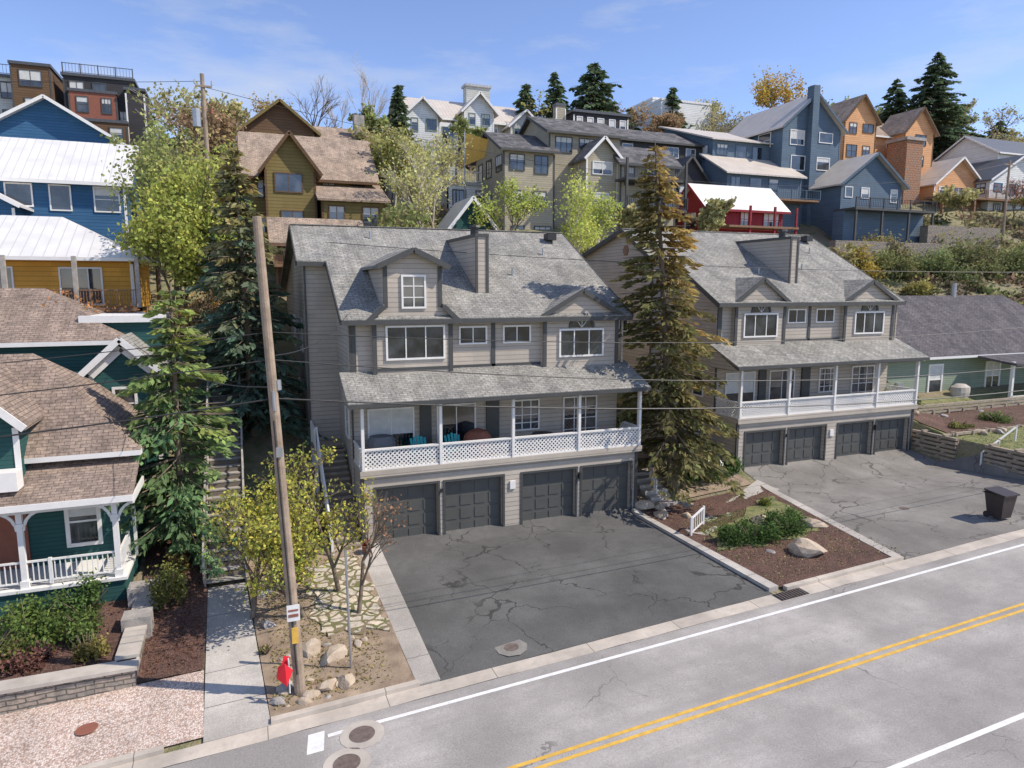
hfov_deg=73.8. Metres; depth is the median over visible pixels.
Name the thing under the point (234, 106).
deciduous tree
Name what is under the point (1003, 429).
boulder
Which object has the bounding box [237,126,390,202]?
shingle tan parts
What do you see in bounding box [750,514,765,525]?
boulder
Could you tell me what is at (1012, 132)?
deciduous tree
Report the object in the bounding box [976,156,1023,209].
blind parts
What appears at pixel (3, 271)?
wood grey parts
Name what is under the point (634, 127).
spruce tree
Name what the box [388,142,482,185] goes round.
metal grey parts
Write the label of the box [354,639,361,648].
boulder
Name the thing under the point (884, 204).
metal black parts
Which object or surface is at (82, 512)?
blind parts
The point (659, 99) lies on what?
metal white parts
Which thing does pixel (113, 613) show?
planting bed
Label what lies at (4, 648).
shrub
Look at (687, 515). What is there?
boulder
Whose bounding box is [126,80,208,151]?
deciduous tree
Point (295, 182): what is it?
glass parts
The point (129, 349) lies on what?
overhead wire
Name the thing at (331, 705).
curb
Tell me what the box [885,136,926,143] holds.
rock grey parts
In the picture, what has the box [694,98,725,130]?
deciduous tree
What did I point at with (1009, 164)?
utility pole
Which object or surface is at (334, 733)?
road marking
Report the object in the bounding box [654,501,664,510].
boulder
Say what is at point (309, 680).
boulder
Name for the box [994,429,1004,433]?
boulder
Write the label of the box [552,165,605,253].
aspen tree
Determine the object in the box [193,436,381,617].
flowering shrub tree
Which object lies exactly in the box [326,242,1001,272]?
overhead wire
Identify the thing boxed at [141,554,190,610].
shrub
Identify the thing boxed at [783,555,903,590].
curb
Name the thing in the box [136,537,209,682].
mulch bed
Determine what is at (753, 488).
footpath
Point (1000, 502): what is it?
trash bin
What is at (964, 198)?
deciduous tree
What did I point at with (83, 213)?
siding blue parts
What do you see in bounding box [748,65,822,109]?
budding tree
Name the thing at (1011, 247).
shrub
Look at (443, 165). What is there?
deciduous tree
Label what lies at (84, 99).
blind parts
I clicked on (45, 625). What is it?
shrub
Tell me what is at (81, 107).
glass parts
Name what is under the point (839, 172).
metal tan parts
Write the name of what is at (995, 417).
shrub
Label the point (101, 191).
blind parts
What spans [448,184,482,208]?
siding white parts
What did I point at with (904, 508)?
manhole cover
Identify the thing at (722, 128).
deciduous tree
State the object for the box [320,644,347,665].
boulder
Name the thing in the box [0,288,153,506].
roof
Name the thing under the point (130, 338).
shingle grey parts
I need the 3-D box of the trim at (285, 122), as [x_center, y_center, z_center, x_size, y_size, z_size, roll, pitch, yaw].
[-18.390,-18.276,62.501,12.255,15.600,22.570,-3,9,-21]
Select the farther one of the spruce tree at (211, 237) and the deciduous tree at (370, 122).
the deciduous tree at (370, 122)
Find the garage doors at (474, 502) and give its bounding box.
[376,463,627,539]
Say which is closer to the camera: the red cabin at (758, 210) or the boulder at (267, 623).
the boulder at (267, 623)
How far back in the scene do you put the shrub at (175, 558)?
24.75 m
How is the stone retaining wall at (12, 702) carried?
on the ground at (255, 451)
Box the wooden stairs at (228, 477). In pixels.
[201,336,247,586]
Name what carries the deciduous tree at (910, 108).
on the ground at (255, 451)
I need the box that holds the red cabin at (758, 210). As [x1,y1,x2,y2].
[676,183,798,233]
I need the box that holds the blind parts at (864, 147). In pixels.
[850,123,973,190]
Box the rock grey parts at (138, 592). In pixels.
[121,579,158,638]
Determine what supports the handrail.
on the mulch bed at (829, 560)
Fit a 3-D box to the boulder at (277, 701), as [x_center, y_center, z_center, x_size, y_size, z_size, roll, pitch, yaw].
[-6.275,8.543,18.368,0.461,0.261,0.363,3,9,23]
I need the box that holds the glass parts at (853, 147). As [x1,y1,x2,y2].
[847,124,962,193]
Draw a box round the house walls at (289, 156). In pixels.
[241,98,384,252]
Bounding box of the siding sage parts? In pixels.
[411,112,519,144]
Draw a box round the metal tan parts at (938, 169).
[920,157,978,186]
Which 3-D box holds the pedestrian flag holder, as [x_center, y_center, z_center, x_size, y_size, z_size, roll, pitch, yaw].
[-6.060,7.808,18.239,0.420,1.060,0.227,-1,8,-8]
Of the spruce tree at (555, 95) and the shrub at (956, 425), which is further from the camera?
the spruce tree at (555, 95)
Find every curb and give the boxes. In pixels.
[75,745,163,767]
[271,679,419,724]
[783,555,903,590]
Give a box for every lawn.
[707,496,819,550]
[886,388,1023,451]
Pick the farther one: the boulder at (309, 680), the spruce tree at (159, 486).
the spruce tree at (159, 486)
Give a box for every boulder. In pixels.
[257,589,272,597]
[261,619,275,628]
[269,696,285,705]
[276,680,293,692]
[278,690,289,696]
[296,697,312,705]
[301,689,320,699]
[302,638,320,658]
[305,678,313,682]
[316,678,336,691]
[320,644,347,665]
[330,546,343,555]
[337,673,354,689]
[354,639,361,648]
[360,636,367,641]
[635,500,654,510]
[653,509,667,519]
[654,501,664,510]
[680,501,693,507]
[681,512,690,518]
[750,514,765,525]
[787,537,826,557]
[801,518,828,527]
[979,430,987,435]
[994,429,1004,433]
[995,427,1006,431]
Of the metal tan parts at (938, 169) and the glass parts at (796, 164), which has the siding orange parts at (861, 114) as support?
the metal tan parts at (938, 169)
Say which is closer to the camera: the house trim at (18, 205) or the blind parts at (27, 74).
the house trim at (18, 205)
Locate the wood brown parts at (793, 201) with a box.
[779,198,819,203]
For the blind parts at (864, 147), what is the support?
attached to the siding orange parts at (861, 114)
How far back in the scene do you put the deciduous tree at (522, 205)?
53.46 m
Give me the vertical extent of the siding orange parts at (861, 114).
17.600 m
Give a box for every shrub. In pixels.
[0,591,78,659]
[0,626,43,672]
[0,639,60,676]
[35,567,110,627]
[59,602,108,649]
[69,631,112,664]
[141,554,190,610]
[165,542,195,576]
[258,643,272,654]
[263,466,294,498]
[300,491,324,535]
[660,466,695,480]
[689,459,729,485]
[715,523,739,541]
[720,455,743,476]
[720,513,787,548]
[755,501,811,539]
[758,495,771,505]
[781,505,806,523]
[848,239,885,278]
[856,228,913,257]
[870,245,925,278]
[900,275,935,295]
[905,245,982,280]
[940,230,1011,273]
[948,419,974,428]
[975,409,1017,423]
[991,240,1023,275]
[993,239,1023,260]
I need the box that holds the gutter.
[111,529,1023,767]
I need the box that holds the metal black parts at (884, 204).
[855,196,936,210]
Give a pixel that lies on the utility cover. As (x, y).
(87, 728)
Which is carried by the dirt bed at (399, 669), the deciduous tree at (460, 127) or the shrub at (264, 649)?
the shrub at (264, 649)
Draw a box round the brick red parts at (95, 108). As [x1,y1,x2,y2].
[68,91,116,119]
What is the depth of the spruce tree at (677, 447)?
31.75 m
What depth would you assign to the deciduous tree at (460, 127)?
83.42 m
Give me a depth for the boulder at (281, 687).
18.75 m
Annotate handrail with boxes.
[649,465,704,535]
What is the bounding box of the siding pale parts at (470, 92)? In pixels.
[396,86,528,139]
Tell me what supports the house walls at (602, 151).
on the ground at (255, 451)
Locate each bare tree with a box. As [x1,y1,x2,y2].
[287,76,343,127]
[312,76,352,127]
[345,52,388,119]
[988,176,1023,220]
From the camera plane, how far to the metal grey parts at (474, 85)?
93.07 m
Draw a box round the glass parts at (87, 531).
[69,389,146,542]
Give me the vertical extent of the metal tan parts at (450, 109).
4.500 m
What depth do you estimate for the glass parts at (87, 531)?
24.05 m
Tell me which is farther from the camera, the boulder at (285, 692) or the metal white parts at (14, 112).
the metal white parts at (14, 112)
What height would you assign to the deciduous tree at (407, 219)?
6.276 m
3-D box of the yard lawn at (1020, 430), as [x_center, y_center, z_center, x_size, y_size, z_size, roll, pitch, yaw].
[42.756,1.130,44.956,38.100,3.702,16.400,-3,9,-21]
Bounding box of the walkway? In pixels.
[203,582,270,742]
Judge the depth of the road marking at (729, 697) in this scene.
17.98 m
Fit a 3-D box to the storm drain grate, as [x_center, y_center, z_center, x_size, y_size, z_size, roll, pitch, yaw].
[9.466,7.133,23.188,1.200,0.078,0.500,-3,9,-21]
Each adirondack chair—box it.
[410,435,431,462]
[444,433,465,459]
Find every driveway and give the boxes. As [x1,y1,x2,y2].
[378,507,771,680]
[744,449,1023,558]
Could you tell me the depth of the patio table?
30.69 m
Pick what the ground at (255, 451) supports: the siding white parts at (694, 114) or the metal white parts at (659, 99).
the siding white parts at (694, 114)
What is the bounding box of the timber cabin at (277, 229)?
[266,217,362,291]
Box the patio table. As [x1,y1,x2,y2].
[532,431,551,450]
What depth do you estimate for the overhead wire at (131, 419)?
16.45 m
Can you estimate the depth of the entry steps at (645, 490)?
33.34 m
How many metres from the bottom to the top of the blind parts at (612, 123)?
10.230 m
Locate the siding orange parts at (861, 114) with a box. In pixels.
[839,99,975,204]
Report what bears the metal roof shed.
on the ground at (255, 451)
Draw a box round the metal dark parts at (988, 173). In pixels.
[934,136,1023,182]
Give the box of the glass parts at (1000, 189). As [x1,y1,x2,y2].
[976,183,1023,209]
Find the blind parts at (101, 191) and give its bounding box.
[94,188,117,195]
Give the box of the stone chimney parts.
[887,140,980,209]
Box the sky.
[0,0,1023,137]
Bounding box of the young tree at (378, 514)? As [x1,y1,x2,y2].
[352,483,413,613]
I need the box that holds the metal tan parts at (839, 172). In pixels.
[658,96,908,190]
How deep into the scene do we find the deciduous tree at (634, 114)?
94.35 m
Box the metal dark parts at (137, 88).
[60,71,152,125]
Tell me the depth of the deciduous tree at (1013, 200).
90.04 m
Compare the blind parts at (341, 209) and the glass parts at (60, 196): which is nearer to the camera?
the glass parts at (60, 196)
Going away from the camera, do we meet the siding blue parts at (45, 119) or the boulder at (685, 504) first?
the boulder at (685, 504)
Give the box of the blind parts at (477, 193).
[428,176,482,195]
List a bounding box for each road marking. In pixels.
[307,731,324,754]
[328,730,342,736]
[377,544,1023,722]
[507,602,1023,767]
[887,712,1023,767]
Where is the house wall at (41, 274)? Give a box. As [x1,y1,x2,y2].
[6,260,150,312]
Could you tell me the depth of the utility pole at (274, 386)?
17.67 m
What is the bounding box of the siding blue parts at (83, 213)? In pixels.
[0,177,142,248]
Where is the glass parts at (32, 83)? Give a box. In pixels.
[1,79,41,112]
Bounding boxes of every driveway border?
[359,543,439,685]
[632,508,777,591]
[761,485,900,556]
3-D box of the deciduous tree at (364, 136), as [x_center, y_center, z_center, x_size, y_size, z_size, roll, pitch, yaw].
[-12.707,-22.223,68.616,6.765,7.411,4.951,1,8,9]
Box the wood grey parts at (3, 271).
[0,255,142,312]
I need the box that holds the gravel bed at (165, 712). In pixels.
[0,670,203,767]
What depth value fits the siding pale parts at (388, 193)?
67.89 m
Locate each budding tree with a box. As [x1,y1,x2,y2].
[42,289,139,312]
[151,278,234,403]
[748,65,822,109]
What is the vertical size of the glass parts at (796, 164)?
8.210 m
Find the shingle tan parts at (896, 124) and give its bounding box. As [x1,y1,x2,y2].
[831,94,938,137]
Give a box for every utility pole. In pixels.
[192,73,219,304]
[252,216,305,695]
[1001,160,1015,242]
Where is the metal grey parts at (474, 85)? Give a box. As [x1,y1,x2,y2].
[461,83,491,88]
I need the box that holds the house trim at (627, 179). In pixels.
[469,116,687,229]
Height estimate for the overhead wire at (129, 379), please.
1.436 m
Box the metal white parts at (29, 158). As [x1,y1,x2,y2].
[0,137,147,211]
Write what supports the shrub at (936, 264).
on the ground at (255, 451)
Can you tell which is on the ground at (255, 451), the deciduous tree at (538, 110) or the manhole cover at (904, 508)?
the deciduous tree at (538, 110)
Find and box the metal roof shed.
[436,196,498,229]
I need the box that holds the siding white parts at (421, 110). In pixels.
[405,94,492,155]
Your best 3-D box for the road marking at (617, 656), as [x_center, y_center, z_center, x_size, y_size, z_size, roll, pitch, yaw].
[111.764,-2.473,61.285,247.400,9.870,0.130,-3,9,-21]
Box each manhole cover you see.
[323,747,369,767]
[340,720,383,748]
[495,639,526,655]
[892,505,915,511]
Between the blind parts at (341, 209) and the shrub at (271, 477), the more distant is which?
the blind parts at (341, 209)
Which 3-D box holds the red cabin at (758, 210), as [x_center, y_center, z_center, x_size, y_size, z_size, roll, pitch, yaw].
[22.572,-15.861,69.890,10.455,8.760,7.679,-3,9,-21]
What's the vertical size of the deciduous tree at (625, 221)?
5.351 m
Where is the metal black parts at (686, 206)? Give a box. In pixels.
[624,164,687,209]
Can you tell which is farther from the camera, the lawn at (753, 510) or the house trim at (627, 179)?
the house trim at (627, 179)
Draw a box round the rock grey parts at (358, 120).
[352,115,363,134]
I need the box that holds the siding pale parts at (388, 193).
[379,146,455,204]
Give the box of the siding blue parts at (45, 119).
[0,99,144,203]
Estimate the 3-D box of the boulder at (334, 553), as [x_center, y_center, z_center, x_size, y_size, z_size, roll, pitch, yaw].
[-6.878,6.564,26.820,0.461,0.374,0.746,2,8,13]
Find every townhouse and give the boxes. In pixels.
[280,224,651,555]
[581,228,929,470]
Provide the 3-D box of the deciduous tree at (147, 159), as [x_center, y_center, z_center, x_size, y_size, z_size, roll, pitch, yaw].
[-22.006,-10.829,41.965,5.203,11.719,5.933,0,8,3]
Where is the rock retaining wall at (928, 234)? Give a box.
[829,225,1000,263]
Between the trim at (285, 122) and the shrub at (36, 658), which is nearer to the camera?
the shrub at (36, 658)
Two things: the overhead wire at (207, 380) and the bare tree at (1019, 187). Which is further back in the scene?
the bare tree at (1019, 187)
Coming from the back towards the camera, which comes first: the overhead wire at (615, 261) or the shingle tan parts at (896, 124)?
the shingle tan parts at (896, 124)
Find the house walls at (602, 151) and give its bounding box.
[476,121,674,238]
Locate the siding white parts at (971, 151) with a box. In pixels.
[936,138,1023,210]
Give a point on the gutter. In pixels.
(261, 734)
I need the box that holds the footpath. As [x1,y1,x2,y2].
[686,480,778,534]
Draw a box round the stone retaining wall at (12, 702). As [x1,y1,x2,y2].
[0,634,145,714]
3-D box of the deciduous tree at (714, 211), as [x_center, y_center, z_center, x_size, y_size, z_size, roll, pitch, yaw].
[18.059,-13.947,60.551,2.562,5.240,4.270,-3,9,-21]
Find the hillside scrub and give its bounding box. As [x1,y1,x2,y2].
[129,113,1023,427]
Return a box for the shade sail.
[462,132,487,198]
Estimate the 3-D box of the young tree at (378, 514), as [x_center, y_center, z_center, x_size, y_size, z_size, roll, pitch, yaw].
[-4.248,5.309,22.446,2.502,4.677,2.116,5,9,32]
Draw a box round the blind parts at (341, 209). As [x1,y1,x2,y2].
[258,180,377,221]
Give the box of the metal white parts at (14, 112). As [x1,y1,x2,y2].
[0,94,43,120]
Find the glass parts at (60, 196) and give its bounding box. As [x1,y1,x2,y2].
[5,183,119,211]
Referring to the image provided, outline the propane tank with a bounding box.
[950,383,970,397]
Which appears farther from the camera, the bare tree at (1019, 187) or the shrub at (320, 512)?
the bare tree at (1019, 187)
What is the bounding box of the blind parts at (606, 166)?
[487,137,654,228]
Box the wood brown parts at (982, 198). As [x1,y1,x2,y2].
[923,187,1023,213]
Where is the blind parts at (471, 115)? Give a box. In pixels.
[412,113,506,141]
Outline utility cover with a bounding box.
[75,722,97,734]
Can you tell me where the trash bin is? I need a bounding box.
[983,486,1019,518]
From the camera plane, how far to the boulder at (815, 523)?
28.64 m
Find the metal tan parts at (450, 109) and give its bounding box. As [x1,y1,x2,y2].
[388,91,530,131]
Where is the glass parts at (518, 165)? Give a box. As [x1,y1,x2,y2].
[479,142,671,229]
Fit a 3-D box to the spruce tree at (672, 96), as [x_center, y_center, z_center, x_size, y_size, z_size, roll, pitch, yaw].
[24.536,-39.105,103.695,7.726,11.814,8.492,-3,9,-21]
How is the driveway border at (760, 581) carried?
on the ground at (255, 451)
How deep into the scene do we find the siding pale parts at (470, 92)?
92.86 m
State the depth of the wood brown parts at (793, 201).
75.04 m
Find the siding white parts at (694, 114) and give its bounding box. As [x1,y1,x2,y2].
[626,99,710,132]
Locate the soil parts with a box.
[912,432,1023,465]
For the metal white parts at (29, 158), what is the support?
on the siding blue parts at (83, 213)
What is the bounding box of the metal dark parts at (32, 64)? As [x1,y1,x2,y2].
[0,60,62,81]
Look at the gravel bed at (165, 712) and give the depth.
17.59 m
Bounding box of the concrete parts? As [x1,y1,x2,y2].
[0,601,153,694]
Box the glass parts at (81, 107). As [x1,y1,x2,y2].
[77,83,122,137]
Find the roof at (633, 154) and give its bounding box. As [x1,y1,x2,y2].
[470,116,682,166]
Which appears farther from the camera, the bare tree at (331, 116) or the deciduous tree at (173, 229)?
the bare tree at (331, 116)
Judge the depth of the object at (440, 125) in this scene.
87.86 m
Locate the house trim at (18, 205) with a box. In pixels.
[0,177,131,247]
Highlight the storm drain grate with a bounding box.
[772,588,809,600]
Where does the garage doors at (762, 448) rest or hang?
in the townhouse at (791, 304)
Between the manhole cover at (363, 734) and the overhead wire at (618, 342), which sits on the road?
the manhole cover at (363, 734)
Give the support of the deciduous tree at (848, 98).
on the ground at (255, 451)
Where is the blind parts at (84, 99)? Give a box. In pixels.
[69,81,126,134]
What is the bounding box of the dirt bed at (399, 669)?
[244,548,415,716]
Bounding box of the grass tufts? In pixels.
[142,394,1023,709]
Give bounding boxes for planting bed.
[0,598,131,680]
[914,405,1023,433]
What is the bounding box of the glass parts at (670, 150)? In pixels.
[577,120,694,193]
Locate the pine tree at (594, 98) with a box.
[566,62,634,125]
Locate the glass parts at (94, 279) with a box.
[0,268,102,303]
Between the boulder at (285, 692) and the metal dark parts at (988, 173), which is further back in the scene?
the metal dark parts at (988, 173)
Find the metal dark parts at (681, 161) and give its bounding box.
[552,103,709,189]
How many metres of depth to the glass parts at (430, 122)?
88.00 m
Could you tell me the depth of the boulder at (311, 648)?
20.40 m
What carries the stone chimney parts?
on the ground at (255, 451)
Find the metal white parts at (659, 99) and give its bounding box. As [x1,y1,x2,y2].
[628,97,711,110]
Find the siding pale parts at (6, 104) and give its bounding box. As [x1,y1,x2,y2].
[0,77,12,113]
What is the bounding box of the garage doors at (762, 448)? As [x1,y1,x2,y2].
[745,418,904,466]
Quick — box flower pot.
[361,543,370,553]
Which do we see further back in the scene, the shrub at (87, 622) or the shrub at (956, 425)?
the shrub at (956, 425)
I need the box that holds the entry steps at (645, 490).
[637,468,679,510]
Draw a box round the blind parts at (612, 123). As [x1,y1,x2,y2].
[577,117,695,191]
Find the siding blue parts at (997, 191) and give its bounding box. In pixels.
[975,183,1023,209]
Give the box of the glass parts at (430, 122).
[412,117,519,153]
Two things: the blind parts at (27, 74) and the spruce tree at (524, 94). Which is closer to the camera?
the blind parts at (27, 74)
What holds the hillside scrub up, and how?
on the ground at (255, 451)
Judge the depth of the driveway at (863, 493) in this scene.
32.88 m
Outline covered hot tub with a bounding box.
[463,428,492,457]
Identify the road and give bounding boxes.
[165,537,1023,767]
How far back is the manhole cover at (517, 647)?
20.53 m
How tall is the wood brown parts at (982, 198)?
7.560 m
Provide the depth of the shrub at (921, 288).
63.98 m
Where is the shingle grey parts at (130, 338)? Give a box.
[117,332,171,364]
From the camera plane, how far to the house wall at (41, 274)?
36.56 m
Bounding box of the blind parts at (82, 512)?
[68,507,95,516]
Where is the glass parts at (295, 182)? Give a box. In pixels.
[258,173,378,231]
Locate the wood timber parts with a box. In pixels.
[911,396,1023,477]
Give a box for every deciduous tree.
[99,115,190,176]
[101,106,192,299]
[107,146,255,351]
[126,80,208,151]
[133,127,213,179]
[133,132,257,296]
[156,100,246,169]
[170,79,252,167]
[228,98,250,135]
[241,91,307,124]
[347,101,392,136]
[347,123,414,177]
[367,129,455,227]
[367,201,431,227]
[368,122,421,205]
[400,127,472,227]
[449,114,488,142]
[468,170,551,230]
[521,89,551,117]
[612,202,665,228]
[613,100,656,129]
[642,111,685,132]
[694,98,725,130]
[694,196,736,230]
[695,104,751,132]
[827,96,883,112]
[830,241,873,266]
[875,103,923,122]
[932,184,983,226]
[937,110,979,129]
[947,98,979,125]
[981,102,1023,138]
[994,126,1023,141]
[1010,195,1023,205]
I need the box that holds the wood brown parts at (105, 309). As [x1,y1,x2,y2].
[48,289,146,311]
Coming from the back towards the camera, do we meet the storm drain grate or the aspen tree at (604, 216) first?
the aspen tree at (604, 216)
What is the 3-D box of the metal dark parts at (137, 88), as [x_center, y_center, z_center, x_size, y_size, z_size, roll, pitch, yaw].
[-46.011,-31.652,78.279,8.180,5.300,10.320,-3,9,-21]
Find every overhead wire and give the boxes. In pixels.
[0,81,196,81]
[0,332,262,363]
[0,360,264,395]
[0,399,268,437]
[134,343,266,387]
[209,88,1007,185]
[272,327,1023,342]
[275,314,347,355]
[275,359,1023,380]
[278,390,1023,408]
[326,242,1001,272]
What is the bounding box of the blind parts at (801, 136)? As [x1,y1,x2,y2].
[703,130,896,193]
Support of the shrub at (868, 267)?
on the ground at (255, 451)
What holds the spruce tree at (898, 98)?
on the ground at (255, 451)
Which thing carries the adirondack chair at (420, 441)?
on the townhouse at (586, 461)
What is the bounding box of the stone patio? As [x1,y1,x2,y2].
[302,555,389,635]
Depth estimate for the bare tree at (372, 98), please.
82.95 m
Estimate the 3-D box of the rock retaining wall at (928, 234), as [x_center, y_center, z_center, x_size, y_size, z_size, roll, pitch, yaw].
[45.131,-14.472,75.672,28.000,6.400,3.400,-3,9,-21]
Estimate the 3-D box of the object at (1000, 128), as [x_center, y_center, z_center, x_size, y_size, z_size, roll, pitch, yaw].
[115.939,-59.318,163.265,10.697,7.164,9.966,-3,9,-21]
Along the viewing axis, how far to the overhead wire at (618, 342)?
21.07 m
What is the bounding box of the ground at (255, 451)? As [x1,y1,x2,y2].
[133,131,1023,767]
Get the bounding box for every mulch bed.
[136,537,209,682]
[642,486,889,586]
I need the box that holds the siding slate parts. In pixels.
[664,85,922,242]
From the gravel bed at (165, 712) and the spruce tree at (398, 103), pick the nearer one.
the gravel bed at (165, 712)
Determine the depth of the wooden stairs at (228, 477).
27.99 m
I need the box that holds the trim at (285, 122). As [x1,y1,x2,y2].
[237,102,385,236]
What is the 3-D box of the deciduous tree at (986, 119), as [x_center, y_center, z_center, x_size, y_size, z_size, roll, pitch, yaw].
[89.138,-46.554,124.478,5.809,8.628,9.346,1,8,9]
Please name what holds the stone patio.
on the dirt bed at (399, 669)
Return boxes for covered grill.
[367,434,395,465]
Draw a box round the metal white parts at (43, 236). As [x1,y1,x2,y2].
[0,215,156,261]
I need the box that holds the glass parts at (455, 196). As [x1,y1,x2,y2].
[386,152,482,212]
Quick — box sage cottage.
[886,283,1023,400]
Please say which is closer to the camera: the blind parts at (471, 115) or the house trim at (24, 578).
the house trim at (24, 578)
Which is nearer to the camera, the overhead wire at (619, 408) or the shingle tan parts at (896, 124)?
the overhead wire at (619, 408)
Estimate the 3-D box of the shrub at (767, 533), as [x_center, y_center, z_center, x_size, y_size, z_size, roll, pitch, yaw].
[9.584,5.840,27.834,2.613,1.258,2.455,-3,9,-21]
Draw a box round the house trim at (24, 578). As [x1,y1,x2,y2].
[0,312,169,595]
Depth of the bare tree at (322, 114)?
73.41 m
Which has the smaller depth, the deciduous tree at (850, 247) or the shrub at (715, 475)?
the shrub at (715, 475)
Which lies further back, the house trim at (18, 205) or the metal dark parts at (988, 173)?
the metal dark parts at (988, 173)
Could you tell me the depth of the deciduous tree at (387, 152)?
59.26 m
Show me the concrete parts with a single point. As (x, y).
(131, 643)
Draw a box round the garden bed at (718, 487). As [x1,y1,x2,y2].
[616,422,750,500]
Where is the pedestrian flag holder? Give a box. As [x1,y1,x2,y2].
[277,656,292,692]
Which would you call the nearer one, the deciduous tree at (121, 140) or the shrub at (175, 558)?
the shrub at (175, 558)
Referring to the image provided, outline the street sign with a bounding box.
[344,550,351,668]
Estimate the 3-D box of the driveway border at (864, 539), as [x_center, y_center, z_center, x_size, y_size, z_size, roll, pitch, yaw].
[13.520,5.860,29.883,0.394,0.405,8.994,-2,8,-12]
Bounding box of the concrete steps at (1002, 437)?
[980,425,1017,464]
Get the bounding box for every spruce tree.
[102,283,256,584]
[177,143,328,445]
[185,200,263,375]
[387,85,414,141]
[512,84,540,116]
[536,71,570,117]
[608,140,745,505]
[626,109,641,130]
[664,87,689,128]
[874,78,934,145]
[900,51,985,160]
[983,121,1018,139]
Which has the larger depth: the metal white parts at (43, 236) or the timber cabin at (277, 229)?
the timber cabin at (277, 229)
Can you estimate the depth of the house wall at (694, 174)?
77.20 m
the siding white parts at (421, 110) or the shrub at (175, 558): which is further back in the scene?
the siding white parts at (421, 110)
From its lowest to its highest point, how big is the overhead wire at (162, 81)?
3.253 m
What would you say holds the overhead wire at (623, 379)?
attached to the utility pole at (274, 386)
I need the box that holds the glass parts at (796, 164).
[702,133,896,201]
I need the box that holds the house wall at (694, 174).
[566,112,706,221]
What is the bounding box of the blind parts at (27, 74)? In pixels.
[0,70,40,101]
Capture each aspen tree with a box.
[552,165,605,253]
[572,188,622,248]
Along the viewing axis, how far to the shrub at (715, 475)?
34.46 m
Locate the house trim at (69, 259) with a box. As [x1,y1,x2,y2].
[5,256,161,312]
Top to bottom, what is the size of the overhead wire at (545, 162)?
5.842 m

